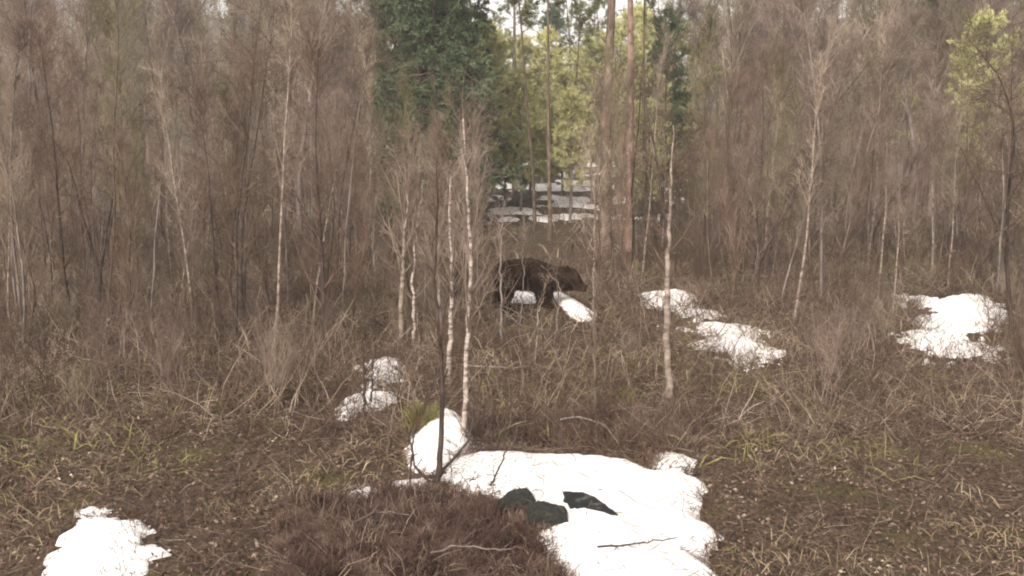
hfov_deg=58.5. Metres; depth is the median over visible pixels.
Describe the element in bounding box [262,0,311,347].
bare sapling
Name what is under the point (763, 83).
bare tree
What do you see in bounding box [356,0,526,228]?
spruce tree
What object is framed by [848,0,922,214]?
bare tree
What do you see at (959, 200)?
bare sapling
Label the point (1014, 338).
bare bush
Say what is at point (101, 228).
bare bush
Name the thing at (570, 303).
snow
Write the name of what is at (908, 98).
bare tree
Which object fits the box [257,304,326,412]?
bare bush
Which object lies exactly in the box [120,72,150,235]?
bare sapling
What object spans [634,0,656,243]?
pine tree
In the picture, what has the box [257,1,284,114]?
bare tree
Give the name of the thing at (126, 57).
bare tree
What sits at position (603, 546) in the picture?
fallen twig
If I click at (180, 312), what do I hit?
bare bush
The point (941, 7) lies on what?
bare tree
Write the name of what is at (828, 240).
bare bush
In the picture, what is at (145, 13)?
bare tree
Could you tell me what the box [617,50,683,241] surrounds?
bare sapling
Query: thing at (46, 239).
bare sapling
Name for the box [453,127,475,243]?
bare sapling
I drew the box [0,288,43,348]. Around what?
bare bush
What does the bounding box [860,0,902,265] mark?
bare sapling
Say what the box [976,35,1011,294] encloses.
bare sapling
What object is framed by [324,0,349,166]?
bare tree
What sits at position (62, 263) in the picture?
bare sapling
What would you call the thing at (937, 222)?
bare bush
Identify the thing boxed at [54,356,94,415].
bare bush
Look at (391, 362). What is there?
snow
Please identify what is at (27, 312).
bare bush
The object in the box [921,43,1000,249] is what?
bare sapling
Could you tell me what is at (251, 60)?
bare tree
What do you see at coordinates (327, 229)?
bare bush
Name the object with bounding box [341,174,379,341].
bare sapling
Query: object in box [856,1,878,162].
bare tree
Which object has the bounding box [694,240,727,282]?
bare bush
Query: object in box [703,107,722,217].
bare sapling
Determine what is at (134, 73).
bare tree
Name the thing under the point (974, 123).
bare sapling
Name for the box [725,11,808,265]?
bare sapling
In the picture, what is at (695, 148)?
bare sapling
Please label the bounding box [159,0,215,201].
bare tree
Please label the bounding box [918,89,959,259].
bare sapling
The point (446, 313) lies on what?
bare bush
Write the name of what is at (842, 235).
bare bush
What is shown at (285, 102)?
bare tree
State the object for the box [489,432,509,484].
leaning stick
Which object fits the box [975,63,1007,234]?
bare sapling
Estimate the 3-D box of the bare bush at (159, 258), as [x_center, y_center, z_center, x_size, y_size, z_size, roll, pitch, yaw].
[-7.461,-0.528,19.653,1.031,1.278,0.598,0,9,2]
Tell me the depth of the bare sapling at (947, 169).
30.77 m
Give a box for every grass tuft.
[392,399,455,432]
[470,442,508,453]
[557,369,589,389]
[591,453,640,459]
[602,385,644,405]
[620,450,663,469]
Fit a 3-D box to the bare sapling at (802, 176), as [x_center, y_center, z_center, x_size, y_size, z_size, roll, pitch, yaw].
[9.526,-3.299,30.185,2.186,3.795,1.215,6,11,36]
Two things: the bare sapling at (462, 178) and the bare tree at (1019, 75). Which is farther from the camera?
the bare tree at (1019, 75)
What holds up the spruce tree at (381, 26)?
on the forest ground
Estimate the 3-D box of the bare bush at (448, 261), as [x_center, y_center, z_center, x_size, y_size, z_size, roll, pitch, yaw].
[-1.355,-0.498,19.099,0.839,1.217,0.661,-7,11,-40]
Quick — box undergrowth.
[0,153,1023,575]
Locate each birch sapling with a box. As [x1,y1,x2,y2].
[361,99,446,343]
[375,154,449,343]
[400,128,498,383]
[401,181,471,330]
[420,61,518,437]
[534,269,556,370]
[560,119,621,332]
[564,183,620,420]
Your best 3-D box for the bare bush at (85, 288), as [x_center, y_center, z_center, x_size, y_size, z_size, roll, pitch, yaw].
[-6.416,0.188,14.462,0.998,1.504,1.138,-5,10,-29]
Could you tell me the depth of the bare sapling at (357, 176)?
23.20 m
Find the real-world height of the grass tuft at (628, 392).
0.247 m
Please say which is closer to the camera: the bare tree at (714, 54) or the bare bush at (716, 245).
the bare bush at (716, 245)
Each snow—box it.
[41,506,171,575]
[334,391,399,420]
[348,487,376,496]
[355,357,405,390]
[392,478,429,491]
[404,408,474,474]
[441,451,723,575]
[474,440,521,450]
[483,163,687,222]
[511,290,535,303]
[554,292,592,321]
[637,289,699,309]
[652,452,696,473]
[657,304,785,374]
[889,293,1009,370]
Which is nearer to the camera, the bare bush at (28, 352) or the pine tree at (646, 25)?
the bare bush at (28, 352)
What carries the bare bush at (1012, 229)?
on the forest ground
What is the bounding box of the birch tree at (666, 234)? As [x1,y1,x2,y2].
[630,82,717,408]
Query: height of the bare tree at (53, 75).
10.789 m
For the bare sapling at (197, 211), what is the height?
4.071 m
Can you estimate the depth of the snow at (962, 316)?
15.76 m
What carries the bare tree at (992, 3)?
on the forest ground
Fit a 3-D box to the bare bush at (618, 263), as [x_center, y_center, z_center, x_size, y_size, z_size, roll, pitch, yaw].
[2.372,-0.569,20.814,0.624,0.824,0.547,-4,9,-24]
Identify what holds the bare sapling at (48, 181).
on the forest ground
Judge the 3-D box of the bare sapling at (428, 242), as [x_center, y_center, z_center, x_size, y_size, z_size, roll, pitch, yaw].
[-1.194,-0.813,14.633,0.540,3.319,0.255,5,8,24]
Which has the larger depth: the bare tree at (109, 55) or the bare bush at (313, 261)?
the bare tree at (109, 55)
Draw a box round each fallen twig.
[350,500,408,524]
[410,362,453,367]
[430,540,519,552]
[463,361,525,373]
[502,309,547,329]
[560,416,618,443]
[597,532,677,549]
[610,406,670,417]
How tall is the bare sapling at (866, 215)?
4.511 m
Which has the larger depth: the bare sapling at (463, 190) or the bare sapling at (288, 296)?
the bare sapling at (463, 190)
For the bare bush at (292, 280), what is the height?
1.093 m
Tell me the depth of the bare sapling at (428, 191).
17.33 m
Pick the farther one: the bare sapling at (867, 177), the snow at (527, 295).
the bare sapling at (867, 177)
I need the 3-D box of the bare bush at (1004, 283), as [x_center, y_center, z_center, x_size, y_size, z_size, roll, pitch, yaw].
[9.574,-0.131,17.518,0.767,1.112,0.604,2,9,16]
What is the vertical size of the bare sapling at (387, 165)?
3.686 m
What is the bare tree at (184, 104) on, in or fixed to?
on the forest ground
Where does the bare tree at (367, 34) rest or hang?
on the forest ground
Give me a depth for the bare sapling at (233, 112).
22.57 m
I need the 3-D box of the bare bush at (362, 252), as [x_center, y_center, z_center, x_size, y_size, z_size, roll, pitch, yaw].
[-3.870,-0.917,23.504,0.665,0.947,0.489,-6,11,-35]
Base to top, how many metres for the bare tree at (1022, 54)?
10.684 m
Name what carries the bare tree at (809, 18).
on the forest ground
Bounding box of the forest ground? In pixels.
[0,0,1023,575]
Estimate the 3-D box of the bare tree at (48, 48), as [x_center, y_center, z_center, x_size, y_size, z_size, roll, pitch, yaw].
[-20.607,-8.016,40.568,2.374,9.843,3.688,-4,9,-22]
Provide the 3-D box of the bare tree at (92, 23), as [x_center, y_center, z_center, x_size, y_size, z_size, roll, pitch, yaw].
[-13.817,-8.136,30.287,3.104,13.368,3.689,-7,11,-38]
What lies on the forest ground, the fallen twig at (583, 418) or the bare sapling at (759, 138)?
the bare sapling at (759, 138)
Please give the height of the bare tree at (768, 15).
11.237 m
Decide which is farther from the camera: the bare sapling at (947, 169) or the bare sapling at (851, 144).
the bare sapling at (947, 169)
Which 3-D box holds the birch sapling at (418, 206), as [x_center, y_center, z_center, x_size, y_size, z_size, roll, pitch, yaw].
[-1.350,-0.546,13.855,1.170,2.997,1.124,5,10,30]
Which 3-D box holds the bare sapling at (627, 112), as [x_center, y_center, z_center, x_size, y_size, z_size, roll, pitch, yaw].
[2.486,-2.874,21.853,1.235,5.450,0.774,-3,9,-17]
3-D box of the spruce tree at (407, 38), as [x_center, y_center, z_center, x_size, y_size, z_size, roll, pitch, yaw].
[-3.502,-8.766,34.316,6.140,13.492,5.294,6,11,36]
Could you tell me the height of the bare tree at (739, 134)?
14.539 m
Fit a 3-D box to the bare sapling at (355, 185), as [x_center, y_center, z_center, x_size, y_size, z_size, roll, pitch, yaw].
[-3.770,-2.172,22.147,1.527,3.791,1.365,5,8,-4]
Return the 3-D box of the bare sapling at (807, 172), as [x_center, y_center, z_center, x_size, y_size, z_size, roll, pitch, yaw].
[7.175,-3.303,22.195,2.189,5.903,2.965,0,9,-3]
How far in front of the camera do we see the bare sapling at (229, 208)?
15.48 m
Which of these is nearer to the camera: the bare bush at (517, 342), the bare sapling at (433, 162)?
the bare bush at (517, 342)
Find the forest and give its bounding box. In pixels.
[0,0,1023,159]
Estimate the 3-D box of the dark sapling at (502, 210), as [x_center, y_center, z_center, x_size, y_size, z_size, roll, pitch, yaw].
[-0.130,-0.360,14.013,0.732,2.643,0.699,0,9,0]
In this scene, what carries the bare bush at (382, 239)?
on the forest ground
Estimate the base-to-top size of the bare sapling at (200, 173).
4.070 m
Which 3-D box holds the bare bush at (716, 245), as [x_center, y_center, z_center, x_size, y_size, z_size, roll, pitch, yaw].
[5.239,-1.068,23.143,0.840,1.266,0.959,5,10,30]
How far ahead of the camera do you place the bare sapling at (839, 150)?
31.25 m
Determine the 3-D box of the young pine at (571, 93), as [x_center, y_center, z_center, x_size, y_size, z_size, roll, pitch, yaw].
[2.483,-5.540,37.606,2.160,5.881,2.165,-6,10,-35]
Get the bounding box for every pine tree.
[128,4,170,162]
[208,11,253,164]
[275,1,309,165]
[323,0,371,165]
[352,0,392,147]
[489,10,512,51]
[493,0,538,201]
[502,0,543,231]
[541,0,565,240]
[543,0,590,151]
[565,0,602,207]
[568,0,622,170]
[571,25,600,152]
[573,0,633,264]
[620,0,653,126]
[624,0,662,251]
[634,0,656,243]
[652,3,691,92]
[674,0,728,175]
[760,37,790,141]
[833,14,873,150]
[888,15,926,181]
[901,0,986,208]
[943,4,1023,217]
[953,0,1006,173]
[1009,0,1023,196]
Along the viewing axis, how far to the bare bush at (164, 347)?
11.15 m
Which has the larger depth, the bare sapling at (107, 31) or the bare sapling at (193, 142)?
the bare sapling at (193, 142)
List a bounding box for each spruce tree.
[338,0,462,223]
[349,0,487,218]
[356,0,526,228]
[400,0,519,222]
[426,0,531,206]
[522,2,569,155]
[622,1,717,229]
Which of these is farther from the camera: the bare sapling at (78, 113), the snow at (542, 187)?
the snow at (542, 187)
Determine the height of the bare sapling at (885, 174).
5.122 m
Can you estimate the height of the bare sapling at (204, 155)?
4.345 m
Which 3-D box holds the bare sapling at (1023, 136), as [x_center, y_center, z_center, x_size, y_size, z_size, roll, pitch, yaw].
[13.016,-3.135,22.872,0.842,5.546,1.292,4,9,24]
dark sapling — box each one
[338,294,383,409]
[359,304,406,401]
[376,304,421,452]
[387,125,496,486]
[409,360,446,484]
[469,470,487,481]
[482,180,524,344]
[507,205,537,333]
[541,261,564,343]
[547,203,570,333]
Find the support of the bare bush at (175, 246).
on the forest ground
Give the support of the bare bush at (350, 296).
on the forest ground
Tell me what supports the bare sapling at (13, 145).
on the forest ground
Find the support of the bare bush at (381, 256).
on the forest ground
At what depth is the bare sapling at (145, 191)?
31.09 m
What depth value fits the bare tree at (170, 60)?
42.40 m
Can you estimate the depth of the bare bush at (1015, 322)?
12.26 m
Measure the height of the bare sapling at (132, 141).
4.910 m
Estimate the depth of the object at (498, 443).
9.38 m
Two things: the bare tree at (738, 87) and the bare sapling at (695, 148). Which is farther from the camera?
the bare tree at (738, 87)
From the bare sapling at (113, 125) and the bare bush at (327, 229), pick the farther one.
the bare bush at (327, 229)
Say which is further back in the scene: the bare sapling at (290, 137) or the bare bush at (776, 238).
the bare sapling at (290, 137)
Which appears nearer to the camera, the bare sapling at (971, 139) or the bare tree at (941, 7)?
the bare sapling at (971, 139)
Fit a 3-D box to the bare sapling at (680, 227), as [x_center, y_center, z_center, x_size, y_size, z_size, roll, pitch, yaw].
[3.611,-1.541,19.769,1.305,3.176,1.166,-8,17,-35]
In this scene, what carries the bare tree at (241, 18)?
on the forest ground
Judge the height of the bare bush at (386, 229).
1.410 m
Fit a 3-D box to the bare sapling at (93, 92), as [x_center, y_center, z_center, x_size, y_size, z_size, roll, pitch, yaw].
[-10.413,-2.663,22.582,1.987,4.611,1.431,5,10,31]
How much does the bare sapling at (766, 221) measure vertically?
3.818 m
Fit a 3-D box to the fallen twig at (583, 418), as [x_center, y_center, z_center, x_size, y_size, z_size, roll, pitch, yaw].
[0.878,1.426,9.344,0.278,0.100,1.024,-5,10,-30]
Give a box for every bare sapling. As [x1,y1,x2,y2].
[0,0,109,313]
[0,9,29,236]
[0,15,30,343]
[0,30,26,321]
[0,35,54,347]
[0,53,37,218]
[0,54,29,294]
[0,66,23,284]
[0,66,25,233]
[0,77,23,261]
[0,81,30,265]
[0,81,121,294]
[0,88,37,316]
[0,91,77,307]
[0,140,63,337]
[0,233,7,274]
[1,77,48,251]
[2,69,47,225]
[3,53,16,183]
[10,93,53,195]
[16,83,52,250]
[19,121,44,236]
[20,128,64,268]
[31,40,130,249]
[34,2,78,220]
[34,48,196,304]
[35,0,53,219]
[37,32,115,270]
[37,137,54,218]
[39,24,84,271]
[41,0,166,327]
[45,118,95,220]
[46,117,78,267]
[48,28,119,225]
[53,85,119,259]
[63,103,105,271]
[72,94,97,219]
[75,59,105,235]
[78,83,92,249]
[83,110,149,281]
[84,0,143,277]
[84,75,109,241]
[85,59,125,263]
[87,71,107,290]
[91,75,111,246]
[92,110,147,364]
[93,91,125,241]
[104,62,128,233]
[110,110,128,211]
[115,90,158,298]
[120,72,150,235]
[125,112,140,211]
[129,63,165,249]
[131,83,183,273]
[138,5,195,341]
[138,117,156,232]
[142,114,179,227]
[146,42,244,261]
[148,78,176,273]
[150,85,182,318]
[151,36,265,329]
[154,48,189,236]
[169,0,316,341]
[171,112,223,337]
[176,51,258,259]
[178,123,222,224]
[179,0,239,292]
[181,159,271,248]
[182,26,278,267]
[186,117,207,258]
[187,0,324,322]
[187,113,220,238]
[204,85,227,269]
[207,27,308,240]
[209,53,247,269]
[209,84,249,320]
[212,44,258,264]
[214,111,268,200]
[216,95,243,247]
[227,37,277,316]
[233,124,292,210]
[243,0,282,319]
[247,0,390,341]
[247,100,320,252]
[252,63,289,305]
[253,11,272,245]
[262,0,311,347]
[265,113,288,234]
[266,80,325,236]
[267,0,383,292]
[270,101,285,238]
[274,138,288,244]
[280,88,297,200]
[280,109,295,234]
[288,44,376,249]
[297,44,329,235]
[299,132,336,216]
[302,93,348,255]
[303,14,322,245]
[306,0,413,271]
[312,0,387,326]
[313,91,372,238]
[315,46,429,273]
[315,107,384,240]
[322,116,380,247]
[325,84,375,242]
[326,131,379,267]
[336,145,364,236]
[339,58,379,262]
[340,33,377,338]
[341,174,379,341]
[345,13,387,255]
[350,20,386,273]
[357,15,383,215]
[358,113,458,340]
[359,130,391,274]
[375,144,432,317]
[381,124,441,222]
[384,151,402,262]
[386,55,419,279]
[388,129,429,310]
[407,162,431,270]
[412,109,446,216]
[412,151,471,235]
[413,127,425,258]
[419,141,438,291]
[420,129,446,210]
[421,97,443,219]
[422,134,450,331]
[424,156,448,225]
[425,111,459,282]
[427,166,448,292]
[434,63,467,245]
[435,158,486,316]
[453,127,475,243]
[456,130,471,269]
[459,104,493,297]
[463,127,498,243]
[556,71,626,283]
[568,58,622,205]
[581,0,684,266]
[591,48,682,247]
[593,27,637,280]
[595,54,642,245]
[597,50,641,275]
[610,127,641,293]
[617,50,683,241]
[623,60,695,260]
[630,129,647,254]
[635,17,679,281]
[646,47,692,247]
[646,148,704,284]
[665,143,693,232]
[674,0,745,302]
[676,62,712,225]
[677,112,737,277]
[680,107,736,265]
[681,106,699,231]
[687,46,756,244]
[691,78,728,220]
[699,72,760,275]
[699,113,759,297]
[700,141,716,230]
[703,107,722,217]
[708,140,728,274]
[721,136,758,239]
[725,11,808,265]
[725,145,789,294]
[727,55,800,247]
[730,81,781,236]
[730,120,833,274]
[740,84,766,227]
[742,23,800,287]
[747,36,897,274]
[752,17,884,294]
[755,56,788,231]
[756,126,840,300]
[763,41,848,265]
[764,71,807,296]
[764,78,786,271]
[768,45,849,242]
[770,115,793,211]
[773,85,837,216]
[776,135,833,238]
[781,94,843,299]
[789,8,851,325]
[789,67,910,254]
[793,0,826,304]
[793,66,857,241]
[815,83,857,232]
[817,1,942,306]
[819,123,837,226]
[828,95,861,237]
[834,103,894,242]
[837,115,865,241]
[840,80,913,270]
[849,0,892,247]
[849,57,902,246]
[850,121,877,252]
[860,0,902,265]
[863,45,931,304]
[863,104,899,214]
[863,138,881,246]
[864,106,890,234]
[868,100,954,277]
[872,115,944,252]
[876,97,904,249]
[878,63,919,261]
[879,102,936,311]
[883,89,912,239]
[896,149,919,229]
[899,89,950,241]
[900,143,926,227]
[904,109,945,245]
[905,37,996,267]
[906,1,957,277]
[907,104,964,209]
[909,68,963,233]
[911,90,1022,275]
[914,108,968,235]
[916,154,929,234]
[917,0,1023,330]
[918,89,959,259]
[919,99,936,238]
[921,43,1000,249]
[926,78,990,227]
[927,89,939,235]
[929,0,986,281]
[930,89,1020,259]
[933,114,959,261]
[936,117,966,231]
[938,92,975,289]
[939,85,1006,247]
[944,133,1013,279]
[945,112,969,220]
[946,27,1023,202]
[947,106,981,248]
[951,0,1023,274]
[955,143,1023,248]
[960,85,988,237]
[971,155,1022,226]
[971,183,1023,292]
[973,65,1023,267]
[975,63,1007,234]
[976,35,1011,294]
[978,139,1022,241]
[980,114,1017,203]
[985,125,1009,229]
[988,139,1023,253]
[989,101,1023,275]
[989,137,1011,231]
[1002,110,1023,335]
[1005,143,1023,223]
[1012,98,1023,228]
[1017,64,1023,219]
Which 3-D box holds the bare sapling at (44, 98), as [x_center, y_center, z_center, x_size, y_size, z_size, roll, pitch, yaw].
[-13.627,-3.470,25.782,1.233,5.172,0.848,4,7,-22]
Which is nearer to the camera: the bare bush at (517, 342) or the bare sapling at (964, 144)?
the bare bush at (517, 342)
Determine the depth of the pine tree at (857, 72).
70.29 m
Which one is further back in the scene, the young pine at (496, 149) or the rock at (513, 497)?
the young pine at (496, 149)
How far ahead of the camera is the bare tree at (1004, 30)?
46.57 m
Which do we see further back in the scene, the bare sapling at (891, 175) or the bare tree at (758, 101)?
the bare tree at (758, 101)
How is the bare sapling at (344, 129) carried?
on the forest ground
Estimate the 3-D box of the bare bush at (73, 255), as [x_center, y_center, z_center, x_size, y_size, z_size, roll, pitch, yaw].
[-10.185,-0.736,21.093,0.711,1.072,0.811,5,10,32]
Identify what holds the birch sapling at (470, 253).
on the forest ground
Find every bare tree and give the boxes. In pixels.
[0,0,53,220]
[0,0,55,178]
[0,0,58,219]
[0,0,84,206]
[0,12,47,191]
[0,46,26,168]
[23,3,65,216]
[38,36,63,121]
[41,28,65,162]
[49,33,81,162]
[52,0,136,215]
[71,1,112,122]
[74,0,133,200]
[80,0,134,174]
[86,0,147,216]
[91,0,126,112]
[109,1,151,167]
[112,0,142,159]
[118,1,142,155]
[123,0,170,205]
[124,0,172,183]
[127,0,222,207]
[133,0,201,210]
[135,0,200,190]
[151,30,184,167]
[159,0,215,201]
[173,35,202,162]
[176,0,220,186]
[177,15,228,154]
[185,0,213,166]
[211,0,254,156]
[215,0,249,162]
[234,0,319,224]
[236,0,287,168]
[236,0,290,203]
[238,0,280,188]
[239,0,272,180]
[245,0,282,192]
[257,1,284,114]
[261,0,311,210]
[262,0,333,213]
[262,1,304,175]
[269,0,358,237]
[279,31,300,135]
[285,1,323,190]
[303,0,345,192]
[304,1,351,193]
[311,0,362,165]
[323,14,358,196]
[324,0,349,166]
[325,39,358,122]
[344,0,392,118]
[352,0,389,148]
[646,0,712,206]
[656,0,729,205]
[679,0,772,216]
[681,0,728,190]
[697,0,733,188]
[700,7,734,166]
[710,1,761,175]
[716,0,799,190]
[720,0,765,187]
[721,0,761,143]
[721,0,763,209]
[727,2,764,173]
[743,0,828,222]
[746,0,823,213]
[750,18,778,164]
[751,43,765,143]
[753,2,783,157]
[762,0,848,237]
[763,0,843,220]
[782,21,817,169]
[784,2,820,173]
[788,0,814,178]
[790,23,846,172]
[804,0,858,214]
[808,27,847,198]
[821,0,844,163]
[833,0,868,179]
[834,0,874,176]
[838,0,911,219]
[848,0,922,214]
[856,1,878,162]
[856,32,871,158]
[858,7,904,126]
[867,0,936,217]
[869,0,945,202]
[871,0,907,187]
[897,1,927,180]
[902,0,953,183]
[907,0,983,183]
[911,2,933,141]
[913,0,968,210]
[914,0,972,212]
[919,1,967,167]
[928,0,1022,212]
[969,0,1022,191]
[972,2,999,176]
[977,3,1023,224]
[988,0,1023,179]
[1009,12,1023,144]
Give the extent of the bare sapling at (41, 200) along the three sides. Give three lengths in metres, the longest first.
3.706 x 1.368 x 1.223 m
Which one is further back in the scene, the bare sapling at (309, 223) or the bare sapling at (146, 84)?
the bare sapling at (146, 84)
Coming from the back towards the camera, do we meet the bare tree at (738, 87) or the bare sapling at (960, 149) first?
the bare tree at (738, 87)
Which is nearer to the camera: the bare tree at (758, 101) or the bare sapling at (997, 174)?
the bare sapling at (997, 174)
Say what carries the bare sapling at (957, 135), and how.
on the forest ground
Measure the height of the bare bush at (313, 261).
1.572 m
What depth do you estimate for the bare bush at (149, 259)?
19.46 m
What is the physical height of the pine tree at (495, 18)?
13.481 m
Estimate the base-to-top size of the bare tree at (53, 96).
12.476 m
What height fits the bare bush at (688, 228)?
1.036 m
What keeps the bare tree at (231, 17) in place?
on the forest ground
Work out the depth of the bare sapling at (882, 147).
28.50 m
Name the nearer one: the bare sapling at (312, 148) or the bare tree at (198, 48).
the bare sapling at (312, 148)
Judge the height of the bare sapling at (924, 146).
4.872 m
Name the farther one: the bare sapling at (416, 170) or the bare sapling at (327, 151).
the bare sapling at (416, 170)
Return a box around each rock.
[497,488,535,515]
[522,500,568,529]
[562,491,617,515]
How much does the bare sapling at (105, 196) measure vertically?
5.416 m
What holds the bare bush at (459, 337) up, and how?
on the forest ground
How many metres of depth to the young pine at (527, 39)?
56.06 m
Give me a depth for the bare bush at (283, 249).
22.20 m
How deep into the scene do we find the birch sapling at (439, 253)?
13.69 m
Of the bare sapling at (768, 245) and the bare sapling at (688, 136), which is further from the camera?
the bare sapling at (688, 136)
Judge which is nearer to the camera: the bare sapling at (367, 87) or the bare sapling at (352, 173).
the bare sapling at (352, 173)
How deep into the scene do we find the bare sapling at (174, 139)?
30.23 m
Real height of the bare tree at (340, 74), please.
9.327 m
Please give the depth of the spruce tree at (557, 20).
71.58 m
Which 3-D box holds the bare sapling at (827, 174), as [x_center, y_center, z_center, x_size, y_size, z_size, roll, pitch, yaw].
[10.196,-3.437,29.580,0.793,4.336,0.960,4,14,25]
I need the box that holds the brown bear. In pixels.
[491,256,587,312]
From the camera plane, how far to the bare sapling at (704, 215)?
19.84 m
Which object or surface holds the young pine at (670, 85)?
on the forest ground
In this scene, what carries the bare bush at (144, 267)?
on the forest ground
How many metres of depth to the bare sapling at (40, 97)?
27.16 m
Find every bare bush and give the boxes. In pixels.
[0,272,12,309]
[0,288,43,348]
[0,294,25,362]
[0,308,79,410]
[4,247,25,279]
[8,297,37,334]
[11,299,54,344]
[13,256,54,322]
[27,226,48,251]
[30,207,66,254]
[31,275,92,338]
[44,216,65,251]
[50,213,80,244]
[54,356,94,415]
[57,239,88,274]
[67,236,126,303]
[71,254,137,339]
[71,286,137,397]
[75,225,97,255]
[90,211,112,243]
[99,208,121,246]
[105,220,165,277]
[109,249,158,305]
[118,284,193,404]
[121,238,158,282]
[121,251,151,295]
[128,220,150,252]
[128,300,152,350]
[137,285,206,389]
[139,237,183,285]
[142,267,180,313]
[143,201,164,221]
[154,228,186,263]
[155,289,193,343]
[156,221,194,271]
[163,262,234,347]
[169,202,186,227]
[172,217,210,262]
[174,205,197,241]
[178,223,210,275]
[181,243,218,290]
[181,257,212,296]
[189,289,233,346]
[190,234,211,266]
[197,222,218,251]
[218,291,303,382]
[256,217,290,243]
[256,221,289,268]
[256,235,290,275]
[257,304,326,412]
[260,225,290,268]
[266,319,300,374]
[281,229,302,269]
[283,253,318,306]
[287,227,336,296]
[296,251,337,330]
[306,219,357,268]
[312,208,344,255]
[318,295,348,346]
[330,249,392,343]
[352,240,371,263]
[353,248,393,312]
[361,211,393,253]
[363,207,388,256]
[371,227,389,267]
[371,231,391,272]
[383,220,401,253]
[387,288,419,340]
[396,233,442,289]
[399,243,462,313]
[414,263,467,338]
[420,294,474,360]
[430,246,478,320]
[431,240,462,276]
[502,323,538,362]
[525,328,540,354]
[606,252,630,276]
[620,327,641,354]
[683,219,698,240]
[686,228,720,286]
[686,246,711,285]
[689,210,719,268]
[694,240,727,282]
[701,222,732,263]
[729,208,751,242]
[738,219,760,253]
[740,233,774,272]
[742,240,759,268]
[758,213,791,261]
[765,253,797,291]
[767,227,802,275]
[779,290,891,402]
[792,226,812,248]
[800,244,855,320]
[802,216,828,251]
[811,219,840,252]
[823,221,848,256]
[825,215,872,262]
[825,246,892,318]
[826,332,901,412]
[831,288,878,353]
[850,251,874,283]
[854,239,880,272]
[862,271,907,348]
[875,223,921,267]
[911,225,938,264]
[929,201,951,240]
[940,243,971,293]
[963,225,998,272]
[981,240,1017,288]
[989,256,1023,301]
[994,243,1017,271]
[995,314,1023,371]
[1003,291,1023,376]
[1004,209,1021,252]
[1007,312,1023,374]
[1013,286,1023,374]
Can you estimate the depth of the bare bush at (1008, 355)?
12.58 m
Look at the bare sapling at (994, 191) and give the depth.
28.30 m
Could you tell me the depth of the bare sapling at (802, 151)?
32.98 m
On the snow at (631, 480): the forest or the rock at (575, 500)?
the rock at (575, 500)
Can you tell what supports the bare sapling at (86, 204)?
on the forest ground
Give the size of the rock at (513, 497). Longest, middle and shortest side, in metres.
0.338 x 0.326 x 0.308 m
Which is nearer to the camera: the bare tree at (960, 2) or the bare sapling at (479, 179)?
the bare sapling at (479, 179)
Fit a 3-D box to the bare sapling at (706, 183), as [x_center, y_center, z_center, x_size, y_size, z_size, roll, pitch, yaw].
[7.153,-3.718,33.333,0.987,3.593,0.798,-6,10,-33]
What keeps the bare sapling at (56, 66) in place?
on the forest ground
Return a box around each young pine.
[425,40,509,220]
[458,17,523,210]
[467,124,502,214]
[472,19,509,197]
[475,19,520,194]
[492,72,530,204]
[495,70,546,210]
[499,30,543,154]
[508,59,561,198]
[524,25,569,183]
[528,81,572,196]
[534,63,595,195]
[546,82,597,221]
[561,45,600,183]
[563,32,623,203]
[589,10,654,196]
[614,0,676,177]
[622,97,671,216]
[634,20,722,200]
[634,77,687,220]
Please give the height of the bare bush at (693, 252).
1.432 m
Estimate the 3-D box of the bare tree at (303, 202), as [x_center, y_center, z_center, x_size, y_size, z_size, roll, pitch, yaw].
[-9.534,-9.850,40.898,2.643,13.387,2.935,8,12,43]
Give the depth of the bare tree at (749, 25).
51.44 m
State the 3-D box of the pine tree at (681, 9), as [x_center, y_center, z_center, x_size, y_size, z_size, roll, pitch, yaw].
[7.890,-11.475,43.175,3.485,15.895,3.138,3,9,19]
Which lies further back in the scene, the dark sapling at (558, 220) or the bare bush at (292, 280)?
the bare bush at (292, 280)
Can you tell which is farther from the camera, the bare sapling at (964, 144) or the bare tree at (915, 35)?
the bare tree at (915, 35)
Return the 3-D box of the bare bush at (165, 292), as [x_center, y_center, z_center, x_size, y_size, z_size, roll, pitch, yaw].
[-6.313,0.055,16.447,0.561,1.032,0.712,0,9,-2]
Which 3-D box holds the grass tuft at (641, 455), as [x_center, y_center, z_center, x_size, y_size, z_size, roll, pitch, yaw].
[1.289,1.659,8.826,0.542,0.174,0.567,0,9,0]
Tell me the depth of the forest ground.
9.10 m
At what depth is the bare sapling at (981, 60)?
23.31 m
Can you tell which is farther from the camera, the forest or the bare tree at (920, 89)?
the forest
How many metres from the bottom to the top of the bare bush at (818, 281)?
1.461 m
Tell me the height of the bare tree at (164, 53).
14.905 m
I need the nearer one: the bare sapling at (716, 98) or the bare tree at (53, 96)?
the bare sapling at (716, 98)
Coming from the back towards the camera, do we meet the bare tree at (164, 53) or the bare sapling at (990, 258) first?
the bare tree at (164, 53)
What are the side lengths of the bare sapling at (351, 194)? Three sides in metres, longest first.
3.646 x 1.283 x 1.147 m
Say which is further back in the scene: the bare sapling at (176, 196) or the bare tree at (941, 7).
the bare tree at (941, 7)
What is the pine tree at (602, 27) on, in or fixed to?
on the forest ground
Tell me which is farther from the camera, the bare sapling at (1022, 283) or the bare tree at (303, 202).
the bare tree at (303, 202)
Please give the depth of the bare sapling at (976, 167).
23.69 m
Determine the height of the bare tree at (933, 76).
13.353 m
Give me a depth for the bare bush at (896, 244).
22.19 m
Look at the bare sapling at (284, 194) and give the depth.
27.47 m
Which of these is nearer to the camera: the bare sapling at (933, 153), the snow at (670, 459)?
the snow at (670, 459)
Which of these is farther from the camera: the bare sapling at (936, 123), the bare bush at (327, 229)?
the bare bush at (327, 229)
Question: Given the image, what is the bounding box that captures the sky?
[146,0,1016,93]

